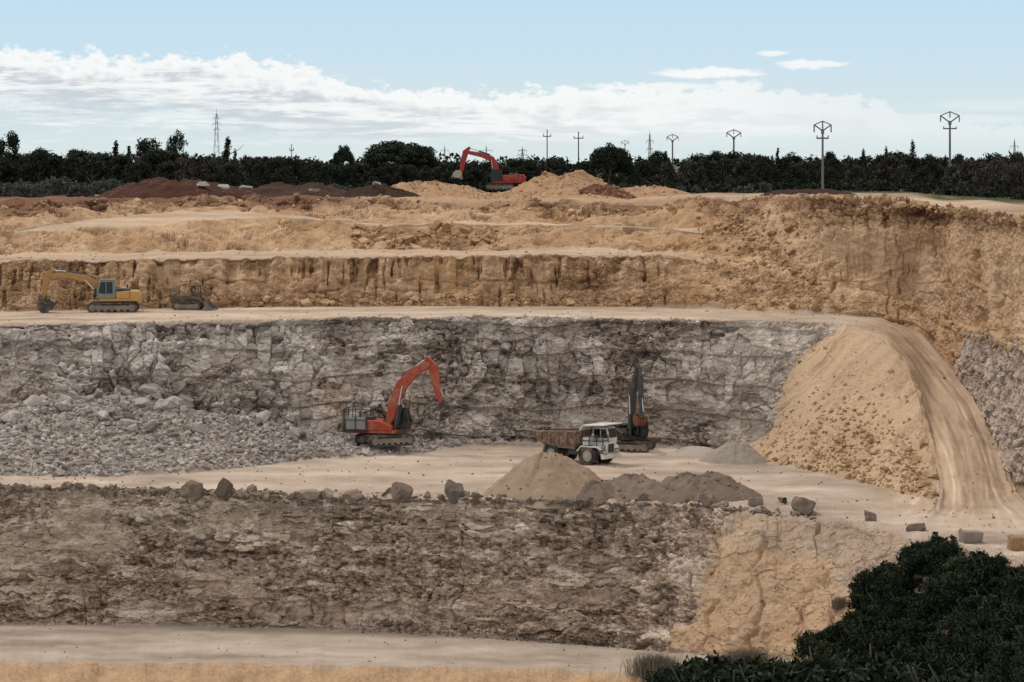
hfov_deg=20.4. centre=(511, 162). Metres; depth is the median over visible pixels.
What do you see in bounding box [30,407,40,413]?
rock
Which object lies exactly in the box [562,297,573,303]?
block
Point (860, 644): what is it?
thicket shrub
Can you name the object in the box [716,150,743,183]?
evergreen tree
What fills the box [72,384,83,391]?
rock
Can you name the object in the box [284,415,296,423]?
rock
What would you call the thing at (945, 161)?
pointed tree
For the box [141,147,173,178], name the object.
evergreen tree
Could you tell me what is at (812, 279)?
block
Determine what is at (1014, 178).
leafless tree
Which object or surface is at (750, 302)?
block
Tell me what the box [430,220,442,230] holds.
block
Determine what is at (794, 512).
stone
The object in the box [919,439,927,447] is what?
block
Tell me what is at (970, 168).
leafless tree
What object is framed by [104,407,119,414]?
rock
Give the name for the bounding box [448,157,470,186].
evergreen tree
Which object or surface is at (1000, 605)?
thicket shrub
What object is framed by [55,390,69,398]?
rock
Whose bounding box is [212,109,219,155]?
pylon
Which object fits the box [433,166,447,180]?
evergreen tree
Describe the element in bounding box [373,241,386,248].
block
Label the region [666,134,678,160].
power pole
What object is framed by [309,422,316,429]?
rock
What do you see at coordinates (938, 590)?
thicket shrub
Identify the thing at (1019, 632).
thicket shrub
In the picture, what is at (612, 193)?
spoil heap
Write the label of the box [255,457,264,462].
rock
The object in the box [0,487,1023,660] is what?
front rock face
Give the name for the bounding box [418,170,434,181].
evergreen tree
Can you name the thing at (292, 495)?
stone
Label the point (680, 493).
gravel heap
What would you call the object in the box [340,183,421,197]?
spoil heap
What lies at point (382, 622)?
stone
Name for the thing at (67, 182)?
scrub bush
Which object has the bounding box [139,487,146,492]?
stone
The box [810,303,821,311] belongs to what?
block
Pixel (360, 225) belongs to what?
block
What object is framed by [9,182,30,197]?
scrub bush
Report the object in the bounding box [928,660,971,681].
bank shrub
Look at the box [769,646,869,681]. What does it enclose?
bank shrub
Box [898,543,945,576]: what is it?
thicket shrub
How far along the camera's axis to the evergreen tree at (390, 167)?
456.26 m
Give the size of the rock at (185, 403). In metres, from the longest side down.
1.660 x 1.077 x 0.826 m
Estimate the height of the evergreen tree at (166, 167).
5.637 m
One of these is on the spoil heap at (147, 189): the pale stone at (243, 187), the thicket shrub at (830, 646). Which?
the pale stone at (243, 187)
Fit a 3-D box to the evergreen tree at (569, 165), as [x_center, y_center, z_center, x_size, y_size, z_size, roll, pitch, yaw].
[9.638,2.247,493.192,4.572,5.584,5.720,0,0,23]
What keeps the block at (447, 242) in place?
on the rock face at (976, 307)
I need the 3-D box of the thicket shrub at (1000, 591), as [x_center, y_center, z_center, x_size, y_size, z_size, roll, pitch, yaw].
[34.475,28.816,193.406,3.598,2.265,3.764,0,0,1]
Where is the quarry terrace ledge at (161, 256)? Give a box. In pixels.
[0,246,1023,342]
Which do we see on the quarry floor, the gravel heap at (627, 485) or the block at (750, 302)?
the gravel heap at (627, 485)
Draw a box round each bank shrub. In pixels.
[640,663,663,681]
[652,664,687,681]
[665,654,696,681]
[667,657,724,681]
[683,649,764,681]
[709,653,771,671]
[719,656,801,681]
[764,653,821,681]
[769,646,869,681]
[808,643,912,681]
[819,657,889,681]
[840,654,882,681]
[872,661,909,681]
[877,651,924,674]
[878,660,941,681]
[890,662,981,681]
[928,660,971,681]
[941,653,982,681]
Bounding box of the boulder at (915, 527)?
[906,523,925,531]
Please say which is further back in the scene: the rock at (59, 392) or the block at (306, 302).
the block at (306, 302)
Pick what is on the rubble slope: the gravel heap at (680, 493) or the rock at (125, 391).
the rock at (125, 391)
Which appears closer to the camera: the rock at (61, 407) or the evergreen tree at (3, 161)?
the rock at (61, 407)
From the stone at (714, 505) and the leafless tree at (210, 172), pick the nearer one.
the stone at (714, 505)
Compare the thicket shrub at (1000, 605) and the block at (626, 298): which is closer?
the thicket shrub at (1000, 605)
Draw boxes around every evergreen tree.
[0,157,19,184]
[16,149,58,183]
[23,146,64,178]
[35,152,74,180]
[58,153,85,178]
[60,148,95,176]
[70,154,116,184]
[76,151,123,180]
[102,153,137,184]
[120,159,157,185]
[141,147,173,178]
[152,160,175,176]
[168,151,180,162]
[187,156,201,178]
[193,155,206,179]
[203,153,221,168]
[214,163,242,185]
[242,158,268,185]
[246,161,272,187]
[253,156,272,184]
[261,156,288,183]
[268,168,295,184]
[273,156,306,184]
[293,159,309,184]
[296,161,328,182]
[305,160,326,181]
[307,161,344,184]
[320,164,343,183]
[334,164,363,187]
[347,162,369,186]
[366,166,391,186]
[383,164,398,184]
[389,163,424,183]
[392,163,410,183]
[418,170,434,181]
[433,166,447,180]
[437,161,453,178]
[440,171,459,184]
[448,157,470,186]
[461,167,489,190]
[462,161,490,187]
[481,161,513,184]
[481,165,520,190]
[502,157,524,172]
[514,166,532,185]
[521,159,541,181]
[523,159,545,176]
[548,159,568,175]
[566,160,574,172]
[569,161,597,177]
[587,162,616,178]
[602,162,625,183]
[603,159,636,186]
[626,159,658,185]
[675,157,704,176]
[689,153,715,176]
[695,156,718,189]
[703,150,722,181]
[708,158,736,182]
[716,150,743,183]
[729,160,758,190]
[747,160,775,189]
[755,154,776,181]
[772,156,798,184]
[780,161,824,188]
[783,152,804,184]
[793,159,818,183]
[806,160,837,181]
[818,157,845,181]
[819,165,840,189]
[845,158,872,179]
[867,154,887,178]
[877,150,915,163]
[893,153,926,185]
[908,166,932,192]
[915,156,946,189]
[947,153,965,166]
[957,158,979,171]
[982,152,1009,162]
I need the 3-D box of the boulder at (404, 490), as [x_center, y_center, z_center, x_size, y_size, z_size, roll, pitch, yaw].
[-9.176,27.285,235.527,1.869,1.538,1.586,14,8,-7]
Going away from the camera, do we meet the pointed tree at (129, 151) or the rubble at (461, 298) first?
the rubble at (461, 298)
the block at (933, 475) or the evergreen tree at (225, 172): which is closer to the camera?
the block at (933, 475)
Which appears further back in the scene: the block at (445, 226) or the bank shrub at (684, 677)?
the block at (445, 226)
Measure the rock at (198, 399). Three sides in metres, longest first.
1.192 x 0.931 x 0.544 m
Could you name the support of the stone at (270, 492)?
on the quarry floor
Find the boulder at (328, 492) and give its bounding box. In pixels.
[324,488,332,498]
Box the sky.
[0,0,1023,164]
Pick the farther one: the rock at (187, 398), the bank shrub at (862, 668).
the rock at (187, 398)
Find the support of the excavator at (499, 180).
on the plateau ground
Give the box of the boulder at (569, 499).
[566,495,573,502]
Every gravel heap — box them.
[483,451,601,508]
[575,480,614,509]
[602,473,670,503]
[661,471,761,503]
[666,446,713,456]
[698,440,767,464]
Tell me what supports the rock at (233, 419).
on the rubble slope
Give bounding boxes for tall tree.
[0,130,26,179]
[131,137,163,173]
[165,129,188,158]
[817,150,840,177]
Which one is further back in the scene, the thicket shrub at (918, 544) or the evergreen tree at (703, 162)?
the evergreen tree at (703, 162)
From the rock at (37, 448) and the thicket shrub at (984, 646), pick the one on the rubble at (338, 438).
the rock at (37, 448)
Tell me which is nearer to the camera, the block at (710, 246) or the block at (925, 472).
the block at (925, 472)
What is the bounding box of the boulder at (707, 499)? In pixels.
[699,492,716,508]
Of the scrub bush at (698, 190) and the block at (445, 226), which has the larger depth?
the scrub bush at (698, 190)
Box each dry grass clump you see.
[611,651,692,679]
[711,646,780,665]
[828,595,849,608]
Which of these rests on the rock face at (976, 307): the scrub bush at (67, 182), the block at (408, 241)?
the block at (408, 241)
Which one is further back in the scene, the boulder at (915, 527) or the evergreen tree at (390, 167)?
the evergreen tree at (390, 167)
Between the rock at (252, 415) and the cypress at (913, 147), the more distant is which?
the cypress at (913, 147)
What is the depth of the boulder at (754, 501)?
227.68 m
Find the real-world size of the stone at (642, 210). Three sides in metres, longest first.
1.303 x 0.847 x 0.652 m
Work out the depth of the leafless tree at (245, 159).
498.44 m
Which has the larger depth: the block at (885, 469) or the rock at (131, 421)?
the rock at (131, 421)
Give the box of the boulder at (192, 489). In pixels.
[178,480,204,498]
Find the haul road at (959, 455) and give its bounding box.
[0,304,1023,501]
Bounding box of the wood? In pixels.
[50,150,1007,186]
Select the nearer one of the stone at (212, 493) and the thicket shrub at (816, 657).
the thicket shrub at (816, 657)
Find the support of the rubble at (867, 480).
on the rubble slope
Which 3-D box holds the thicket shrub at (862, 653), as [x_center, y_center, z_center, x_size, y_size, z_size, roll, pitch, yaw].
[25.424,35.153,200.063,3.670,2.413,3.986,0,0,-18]
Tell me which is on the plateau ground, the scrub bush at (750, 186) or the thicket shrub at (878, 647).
the scrub bush at (750, 186)
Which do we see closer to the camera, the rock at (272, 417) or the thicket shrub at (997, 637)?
the thicket shrub at (997, 637)
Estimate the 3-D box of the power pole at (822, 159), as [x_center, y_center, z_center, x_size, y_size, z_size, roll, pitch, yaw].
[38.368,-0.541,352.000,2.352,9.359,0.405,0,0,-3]
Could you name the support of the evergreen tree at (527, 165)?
on the plateau ground
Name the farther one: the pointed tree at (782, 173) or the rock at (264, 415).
the pointed tree at (782, 173)
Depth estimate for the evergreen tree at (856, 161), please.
479.61 m
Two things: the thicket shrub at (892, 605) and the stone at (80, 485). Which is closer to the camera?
the thicket shrub at (892, 605)
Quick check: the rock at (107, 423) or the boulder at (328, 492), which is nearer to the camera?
the boulder at (328, 492)
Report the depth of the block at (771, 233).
307.70 m
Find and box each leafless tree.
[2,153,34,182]
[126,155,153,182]
[164,155,205,180]
[200,155,226,183]
[224,157,248,182]
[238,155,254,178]
[355,162,388,186]
[409,164,435,179]
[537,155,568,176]
[636,161,658,181]
[650,160,679,184]
[679,159,707,192]
[727,152,768,183]
[843,163,866,189]
[872,155,900,187]
[890,164,912,191]
[916,153,942,186]
[932,157,948,190]
[937,163,961,194]
[948,158,982,195]
[971,165,1001,196]
[976,159,989,191]
[988,153,1012,192]
[1000,162,1023,198]
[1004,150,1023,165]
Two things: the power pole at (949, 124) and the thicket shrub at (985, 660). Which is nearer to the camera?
the thicket shrub at (985, 660)
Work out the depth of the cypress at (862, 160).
463.89 m
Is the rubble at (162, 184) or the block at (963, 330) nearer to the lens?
the block at (963, 330)
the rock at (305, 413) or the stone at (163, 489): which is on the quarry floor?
the stone at (163, 489)
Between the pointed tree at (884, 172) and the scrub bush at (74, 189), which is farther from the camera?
the pointed tree at (884, 172)
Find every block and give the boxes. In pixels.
[218,298,227,304]
[249,301,255,306]
[257,301,263,305]
[262,295,270,302]
[274,296,282,301]
[300,298,310,306]
[308,294,315,298]
[314,293,320,298]
[320,298,330,306]
[334,292,340,299]
[350,231,361,235]
[356,223,366,228]
[357,237,370,243]
[358,232,367,237]
[358,298,369,303]
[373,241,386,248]
[375,224,383,231]
[377,236,386,240]
[381,234,390,239]
[387,226,395,234]
[394,225,403,234]
[395,246,404,249]
[401,234,415,241]
[401,295,408,300]
[404,300,412,305]
[405,239,412,243]
[409,296,419,301]
[410,243,422,248]
[422,301,430,305]
[423,229,429,235]
[425,238,437,247]
[429,230,437,234]
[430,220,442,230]
[439,239,449,245]
[441,222,452,231]
[451,227,459,236]
[451,246,459,250]
[460,225,471,233]
[462,246,473,250]
[471,238,480,244]
[475,289,483,298]
[480,237,489,242]
[498,243,507,250]
[508,293,516,298]
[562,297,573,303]
[566,299,574,305]
[621,294,629,302]
[630,299,639,303]
[636,292,645,298]
[705,224,714,233]
[707,243,713,249]
[741,277,752,283]
[747,299,755,304]
[756,243,764,251]
[767,230,776,236]
[770,298,778,305]
[772,247,780,253]
[772,284,781,289]
[780,455,789,463]
[784,224,793,232]
[786,249,795,255]
[791,268,797,273]
[808,274,816,284]
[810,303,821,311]
[820,292,828,298]
[833,436,842,442]
[835,445,842,452]
[869,474,878,480]
[870,448,879,453]
[883,466,889,472]
[903,445,911,450]
[911,455,921,462]
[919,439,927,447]
[919,476,928,484]
[921,470,932,477]
[926,472,937,478]
[930,490,939,495]
[958,530,983,543]
[960,328,966,336]
[994,332,1002,342]
[1001,341,1007,346]
[1007,535,1023,550]
[1008,343,1014,350]
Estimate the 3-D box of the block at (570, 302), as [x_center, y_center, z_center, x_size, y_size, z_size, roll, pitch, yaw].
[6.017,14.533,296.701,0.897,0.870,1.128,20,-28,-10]
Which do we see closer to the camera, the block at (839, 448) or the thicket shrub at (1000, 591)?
the thicket shrub at (1000, 591)
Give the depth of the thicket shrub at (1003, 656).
184.34 m
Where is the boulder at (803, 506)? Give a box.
[791,496,815,515]
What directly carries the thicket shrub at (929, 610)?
on the front rock face at (77, 557)
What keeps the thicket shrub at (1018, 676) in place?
on the front rock face at (77, 557)
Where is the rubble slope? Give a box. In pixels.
[0,393,1022,503]
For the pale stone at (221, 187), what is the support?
on the spoil heap at (147, 189)
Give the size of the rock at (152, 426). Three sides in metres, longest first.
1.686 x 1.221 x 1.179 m
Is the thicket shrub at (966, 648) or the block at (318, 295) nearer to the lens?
the thicket shrub at (966, 648)
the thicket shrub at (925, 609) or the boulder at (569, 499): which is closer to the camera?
the thicket shrub at (925, 609)
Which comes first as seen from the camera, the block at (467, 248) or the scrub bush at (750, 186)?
the block at (467, 248)
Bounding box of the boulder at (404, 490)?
[390,482,412,503]
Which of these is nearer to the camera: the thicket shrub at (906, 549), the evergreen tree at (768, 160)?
the thicket shrub at (906, 549)
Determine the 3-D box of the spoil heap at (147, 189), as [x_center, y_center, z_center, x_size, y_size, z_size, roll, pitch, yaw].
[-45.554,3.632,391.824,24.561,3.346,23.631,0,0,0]
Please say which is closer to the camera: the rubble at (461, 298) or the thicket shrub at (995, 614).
the thicket shrub at (995, 614)
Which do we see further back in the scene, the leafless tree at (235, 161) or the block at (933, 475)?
the leafless tree at (235, 161)
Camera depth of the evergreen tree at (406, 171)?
433.37 m
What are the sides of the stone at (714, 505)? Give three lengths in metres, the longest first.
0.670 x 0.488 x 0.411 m
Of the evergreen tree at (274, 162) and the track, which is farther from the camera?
the evergreen tree at (274, 162)
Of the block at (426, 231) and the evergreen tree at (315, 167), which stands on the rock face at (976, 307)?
the block at (426, 231)
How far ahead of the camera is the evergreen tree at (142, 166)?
430.34 m
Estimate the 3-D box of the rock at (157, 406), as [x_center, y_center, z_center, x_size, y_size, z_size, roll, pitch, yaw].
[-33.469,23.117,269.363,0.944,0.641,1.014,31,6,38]
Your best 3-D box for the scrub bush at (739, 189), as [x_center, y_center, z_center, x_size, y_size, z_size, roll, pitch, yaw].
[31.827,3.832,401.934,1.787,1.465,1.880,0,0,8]
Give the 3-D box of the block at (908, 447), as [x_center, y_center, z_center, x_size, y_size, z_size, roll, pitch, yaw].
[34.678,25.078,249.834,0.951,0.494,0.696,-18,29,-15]
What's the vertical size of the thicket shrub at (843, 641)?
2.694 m
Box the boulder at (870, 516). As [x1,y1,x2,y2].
[864,510,876,520]
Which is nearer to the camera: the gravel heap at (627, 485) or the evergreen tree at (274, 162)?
the gravel heap at (627, 485)
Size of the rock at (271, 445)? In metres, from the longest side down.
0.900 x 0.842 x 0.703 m
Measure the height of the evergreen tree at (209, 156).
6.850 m
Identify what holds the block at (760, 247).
on the rock face at (976, 307)
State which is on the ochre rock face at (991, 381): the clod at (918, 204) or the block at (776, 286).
the block at (776, 286)
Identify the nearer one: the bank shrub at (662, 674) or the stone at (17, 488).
the bank shrub at (662, 674)
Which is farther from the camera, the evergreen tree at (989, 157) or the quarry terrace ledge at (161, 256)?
the evergreen tree at (989, 157)
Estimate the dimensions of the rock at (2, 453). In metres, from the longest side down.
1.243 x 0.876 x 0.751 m
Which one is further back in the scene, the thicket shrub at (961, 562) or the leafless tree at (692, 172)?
the leafless tree at (692, 172)
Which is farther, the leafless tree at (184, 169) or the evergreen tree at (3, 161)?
the evergreen tree at (3, 161)
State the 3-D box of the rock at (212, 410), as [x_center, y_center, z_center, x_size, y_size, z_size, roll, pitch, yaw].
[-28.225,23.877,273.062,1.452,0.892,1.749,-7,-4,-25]
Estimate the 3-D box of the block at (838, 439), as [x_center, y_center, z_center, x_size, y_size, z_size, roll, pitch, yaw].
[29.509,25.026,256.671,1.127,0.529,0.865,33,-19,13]
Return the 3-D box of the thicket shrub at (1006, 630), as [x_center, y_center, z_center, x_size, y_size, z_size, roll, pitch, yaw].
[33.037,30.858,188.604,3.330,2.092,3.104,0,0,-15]
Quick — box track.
[0,623,800,671]
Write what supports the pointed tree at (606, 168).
on the plateau ground
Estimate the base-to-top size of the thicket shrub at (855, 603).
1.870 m
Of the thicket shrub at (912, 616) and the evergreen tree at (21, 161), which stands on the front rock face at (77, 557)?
the thicket shrub at (912, 616)
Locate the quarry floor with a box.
[0,443,1023,560]
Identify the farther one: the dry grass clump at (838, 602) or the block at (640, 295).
the block at (640, 295)
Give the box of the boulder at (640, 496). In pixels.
[634,493,649,500]
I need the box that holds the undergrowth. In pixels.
[0,176,1023,199]
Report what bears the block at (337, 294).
on the ochre rock face at (991, 381)
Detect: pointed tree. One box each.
[124,145,132,183]
[540,160,544,174]
[601,164,608,182]
[626,153,633,186]
[636,164,645,186]
[665,162,674,185]
[679,158,684,175]
[718,158,725,184]
[779,164,786,189]
[847,157,854,174]
[861,157,870,190]
[881,159,890,190]
[940,155,948,177]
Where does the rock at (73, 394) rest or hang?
on the rubble slope
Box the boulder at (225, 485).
[214,478,232,501]
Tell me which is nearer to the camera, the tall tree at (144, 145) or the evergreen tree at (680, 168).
the tall tree at (144, 145)
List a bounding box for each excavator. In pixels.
[37,269,142,312]
[342,357,447,447]
[452,147,525,189]
[609,364,655,452]
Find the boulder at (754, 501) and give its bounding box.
[748,497,763,505]
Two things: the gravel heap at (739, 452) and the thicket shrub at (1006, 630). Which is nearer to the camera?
the thicket shrub at (1006, 630)
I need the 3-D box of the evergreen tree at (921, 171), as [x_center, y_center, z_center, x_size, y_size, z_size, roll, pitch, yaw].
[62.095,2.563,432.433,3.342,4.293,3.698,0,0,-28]
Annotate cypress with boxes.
[108,140,124,174]
[220,136,239,173]
[773,147,779,177]
[859,149,870,178]
[906,139,917,189]
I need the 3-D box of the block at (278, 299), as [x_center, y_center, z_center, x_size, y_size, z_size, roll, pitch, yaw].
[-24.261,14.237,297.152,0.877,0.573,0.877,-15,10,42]
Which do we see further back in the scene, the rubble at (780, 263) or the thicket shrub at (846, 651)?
the rubble at (780, 263)
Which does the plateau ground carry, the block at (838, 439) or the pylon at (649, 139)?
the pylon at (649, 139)
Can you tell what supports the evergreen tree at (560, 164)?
on the plateau ground
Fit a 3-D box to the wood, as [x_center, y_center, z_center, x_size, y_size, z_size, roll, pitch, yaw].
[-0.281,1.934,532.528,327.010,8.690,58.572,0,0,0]
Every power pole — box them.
[543,130,550,157]
[574,132,582,161]
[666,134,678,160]
[726,129,740,150]
[813,121,831,188]
[940,111,959,166]
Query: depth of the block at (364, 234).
333.35 m
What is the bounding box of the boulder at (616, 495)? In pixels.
[610,493,622,497]
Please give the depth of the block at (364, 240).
332.25 m
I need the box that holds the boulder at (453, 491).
[444,479,464,504]
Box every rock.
[0,451,6,456]
[1,410,20,423]
[15,424,24,429]
[21,394,27,399]
[21,468,32,473]
[23,395,46,405]
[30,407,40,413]
[33,444,41,451]
[52,470,64,476]
[54,399,63,406]
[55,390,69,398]
[55,403,66,412]
[60,394,72,402]
[60,419,72,430]
[61,400,70,406]
[66,405,72,411]
[69,390,80,399]
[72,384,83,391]
[85,409,92,413]
[93,388,102,397]
[98,410,108,419]
[99,421,110,426]
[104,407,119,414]
[106,394,119,400]
[118,402,129,410]
[119,412,135,419]
[119,418,130,426]
[120,387,131,395]
[121,419,139,425]
[128,423,138,432]
[135,397,153,407]
[139,383,158,393]
[144,420,158,431]
[150,392,161,399]
[152,404,161,409]
[155,399,175,409]
[162,459,172,463]
[165,395,183,405]
[179,394,194,403]
[181,401,193,408]
[186,411,193,417]
[191,423,208,433]
[194,395,204,404]
[210,407,221,412]
[219,430,230,438]
[227,415,240,424]
[240,435,248,438]
[247,412,257,418]
[252,417,262,424]
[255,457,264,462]
[256,410,271,422]
[258,434,264,438]
[263,428,271,433]
[266,442,274,447]
[267,415,276,420]
[269,408,278,416]
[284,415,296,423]
[285,422,293,429]
[289,426,299,436]
[299,408,312,418]
[299,430,306,436]
[303,434,312,440]
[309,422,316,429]
[325,436,332,444]
[361,448,373,455]
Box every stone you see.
[11,484,25,491]
[43,484,50,489]
[60,483,66,491]
[64,481,73,488]
[76,483,83,488]
[110,486,116,496]
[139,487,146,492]
[158,486,169,491]
[196,182,209,186]
[209,489,216,496]
[217,184,229,190]
[238,185,252,190]
[238,202,246,206]
[246,484,256,493]
[252,492,261,496]
[261,491,269,500]
[262,490,272,494]
[287,493,295,499]
[296,494,303,499]
[309,189,319,191]
[380,619,385,626]
[381,487,390,495]
[385,619,391,625]
[394,494,403,500]
[403,619,412,626]
[423,491,429,497]
[458,623,467,633]
[471,493,479,505]
[495,494,501,502]
[503,200,513,205]
[544,499,553,504]
[555,496,563,503]
[568,208,574,213]
[583,499,592,506]
[586,637,597,644]
[632,644,640,649]
[637,501,644,506]
[639,207,646,213]
[712,503,719,508]
[755,507,761,512]
[760,506,770,513]
[792,510,799,515]
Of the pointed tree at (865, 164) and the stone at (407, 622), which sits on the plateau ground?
the pointed tree at (865, 164)
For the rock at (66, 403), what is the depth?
266.29 m
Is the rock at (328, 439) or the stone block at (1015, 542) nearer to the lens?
the stone block at (1015, 542)
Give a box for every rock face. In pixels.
[0,193,1023,265]
[0,216,1023,334]
[0,253,1023,490]
[0,313,1023,501]
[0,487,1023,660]
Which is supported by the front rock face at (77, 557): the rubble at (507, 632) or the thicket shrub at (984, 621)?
the thicket shrub at (984, 621)
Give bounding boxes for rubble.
[0,243,721,260]
[0,396,491,476]
[0,483,816,521]
[1,449,1015,549]
[3,193,681,217]
[8,305,1016,493]
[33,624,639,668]
[111,177,249,197]
[215,293,664,307]
[351,225,503,250]
[360,619,665,651]
[392,180,482,195]
[453,191,627,199]
[489,453,596,497]
[505,170,606,193]
[578,183,636,198]
[601,473,665,500]
[624,185,690,196]
[664,515,837,654]
[665,471,744,499]
[696,198,824,309]
[733,193,1020,223]
[760,346,934,498]
[891,299,1023,362]
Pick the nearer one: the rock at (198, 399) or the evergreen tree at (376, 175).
the rock at (198, 399)
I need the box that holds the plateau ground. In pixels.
[0,165,1023,220]
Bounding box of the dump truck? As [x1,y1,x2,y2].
[533,422,621,464]
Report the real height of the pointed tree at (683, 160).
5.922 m
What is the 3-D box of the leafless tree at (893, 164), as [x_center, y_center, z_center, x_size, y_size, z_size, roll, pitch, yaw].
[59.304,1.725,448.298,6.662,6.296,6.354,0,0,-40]
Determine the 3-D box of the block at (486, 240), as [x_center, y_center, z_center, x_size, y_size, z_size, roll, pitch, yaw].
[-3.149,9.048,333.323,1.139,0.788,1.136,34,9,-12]
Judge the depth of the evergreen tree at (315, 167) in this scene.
462.35 m
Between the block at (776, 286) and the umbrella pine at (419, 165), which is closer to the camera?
the block at (776, 286)
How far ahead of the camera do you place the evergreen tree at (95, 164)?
448.52 m
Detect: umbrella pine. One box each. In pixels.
[332,144,355,166]
[361,140,439,182]
[402,147,437,170]
[589,142,630,183]
[647,150,671,168]
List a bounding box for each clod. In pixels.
[897,201,906,207]
[916,202,923,207]
[1015,213,1023,224]
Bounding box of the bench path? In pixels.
[0,209,1023,295]
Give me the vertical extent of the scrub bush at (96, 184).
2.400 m
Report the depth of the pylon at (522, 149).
1299.89 m
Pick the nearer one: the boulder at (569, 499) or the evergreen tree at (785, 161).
the boulder at (569, 499)
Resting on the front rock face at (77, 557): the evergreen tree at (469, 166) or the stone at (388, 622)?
the stone at (388, 622)
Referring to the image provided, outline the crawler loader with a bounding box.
[169,285,217,309]
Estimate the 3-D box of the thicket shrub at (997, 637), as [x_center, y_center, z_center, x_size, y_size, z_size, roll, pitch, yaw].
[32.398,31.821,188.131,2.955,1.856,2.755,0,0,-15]
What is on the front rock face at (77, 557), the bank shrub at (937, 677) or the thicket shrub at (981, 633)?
the thicket shrub at (981, 633)
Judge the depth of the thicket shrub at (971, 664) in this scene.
188.09 m
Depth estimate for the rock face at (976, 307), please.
325.01 m
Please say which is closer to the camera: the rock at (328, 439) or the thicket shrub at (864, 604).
the thicket shrub at (864, 604)
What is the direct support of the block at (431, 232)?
on the rock face at (976, 307)
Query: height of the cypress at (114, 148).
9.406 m
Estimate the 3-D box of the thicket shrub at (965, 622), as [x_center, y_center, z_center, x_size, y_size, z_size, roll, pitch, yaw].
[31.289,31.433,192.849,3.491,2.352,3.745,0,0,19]
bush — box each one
[0,182,14,196]
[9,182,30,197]
[12,182,33,196]
[29,183,46,197]
[35,180,54,195]
[44,176,65,195]
[59,175,82,195]
[65,184,86,196]
[84,185,95,196]
[89,181,102,194]
[97,180,112,193]
[99,178,123,189]
[690,186,702,193]
[732,185,742,192]
[740,183,754,192]
[754,181,771,192]
[931,531,939,538]
[947,535,958,543]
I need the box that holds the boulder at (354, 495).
[342,489,364,501]
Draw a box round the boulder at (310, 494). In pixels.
[297,489,319,499]
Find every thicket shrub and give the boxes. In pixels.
[792,630,825,657]
[802,635,823,650]
[805,650,829,661]
[812,639,835,657]
[814,627,842,645]
[824,619,850,641]
[830,634,855,655]
[831,650,862,664]
[835,619,874,652]
[835,646,868,659]
[836,609,857,629]
[846,587,871,609]
[847,584,868,599]
[847,611,861,628]
[848,568,874,594]
[848,630,878,653]
[850,649,878,661]
[855,589,886,614]
[855,609,886,627]
[860,649,890,662]
[863,641,892,656]
[865,560,902,588]
[865,594,889,625]
[866,615,899,651]
[871,565,913,596]
[881,578,913,600]
[882,616,916,646]
[883,590,919,618]
[889,647,901,657]
[890,649,918,666]
[891,645,921,660]
[892,617,942,651]
[894,574,923,592]
[895,539,923,562]
[895,544,911,565]
[898,537,947,573]
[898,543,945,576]
[898,609,931,626]
[908,538,966,574]
[910,636,945,669]
[911,577,940,608]
[913,597,940,619]
[914,559,939,576]
[914,639,932,667]
[915,591,953,618]
[917,572,950,603]
[918,534,962,567]
[918,575,948,602]
[925,644,960,672]
[926,627,954,651]
[926,653,939,669]
[931,571,944,578]
[934,570,974,604]
[934,589,969,609]
[934,607,971,632]
[936,655,953,671]
[938,627,987,663]
[943,553,966,570]
[943,652,987,681]
[945,566,996,597]
[948,613,979,633]
[948,614,983,640]
[951,548,1008,580]
[953,556,970,568]
[953,594,977,616]
[958,627,994,657]
[961,589,995,620]
[964,554,1014,587]
[967,635,995,665]
[967,637,996,659]
[969,592,1023,627]
[969,628,1012,651]
[974,605,999,628]
[977,661,1013,681]
[981,634,1011,651]
[983,574,1009,593]
[985,607,1009,627]
[985,613,1023,637]
[986,640,1014,665]
[989,635,1023,672]
[992,667,1013,681]
[994,578,1023,606]
[996,572,1023,595]
[996,598,1023,627]
[997,564,1023,588]
[999,599,1023,617]
[1003,569,1023,597]
[1003,624,1023,653]
[1009,665,1023,681]
[1016,564,1023,576]
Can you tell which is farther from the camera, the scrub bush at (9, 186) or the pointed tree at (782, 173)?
the pointed tree at (782, 173)
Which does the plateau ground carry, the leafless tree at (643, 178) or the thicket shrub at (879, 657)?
the leafless tree at (643, 178)
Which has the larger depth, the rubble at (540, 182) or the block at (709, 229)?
the rubble at (540, 182)
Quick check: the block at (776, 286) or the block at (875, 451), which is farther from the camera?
the block at (776, 286)
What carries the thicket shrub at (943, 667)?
on the front rock face at (77, 557)
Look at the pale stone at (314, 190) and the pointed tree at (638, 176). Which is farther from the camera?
the pointed tree at (638, 176)
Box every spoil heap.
[94,177,261,198]
[250,182,346,197]
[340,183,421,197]
[391,180,486,196]
[459,192,620,199]
[507,170,604,194]
[581,185,629,198]
[623,186,689,196]
[759,189,856,195]
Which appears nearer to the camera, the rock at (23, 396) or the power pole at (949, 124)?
the rock at (23, 396)
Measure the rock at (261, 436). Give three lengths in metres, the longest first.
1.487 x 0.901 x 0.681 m
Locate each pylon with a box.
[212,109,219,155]
[518,147,526,158]
[648,134,652,155]
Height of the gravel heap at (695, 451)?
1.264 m
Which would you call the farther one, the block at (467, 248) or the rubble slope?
the block at (467, 248)
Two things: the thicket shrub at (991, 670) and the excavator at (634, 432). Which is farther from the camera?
the excavator at (634, 432)
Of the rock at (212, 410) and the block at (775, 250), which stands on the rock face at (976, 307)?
the block at (775, 250)
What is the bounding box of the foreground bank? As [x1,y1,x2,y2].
[0,660,645,681]
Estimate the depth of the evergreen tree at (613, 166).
498.08 m
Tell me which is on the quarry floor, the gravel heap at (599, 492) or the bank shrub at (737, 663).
the gravel heap at (599, 492)

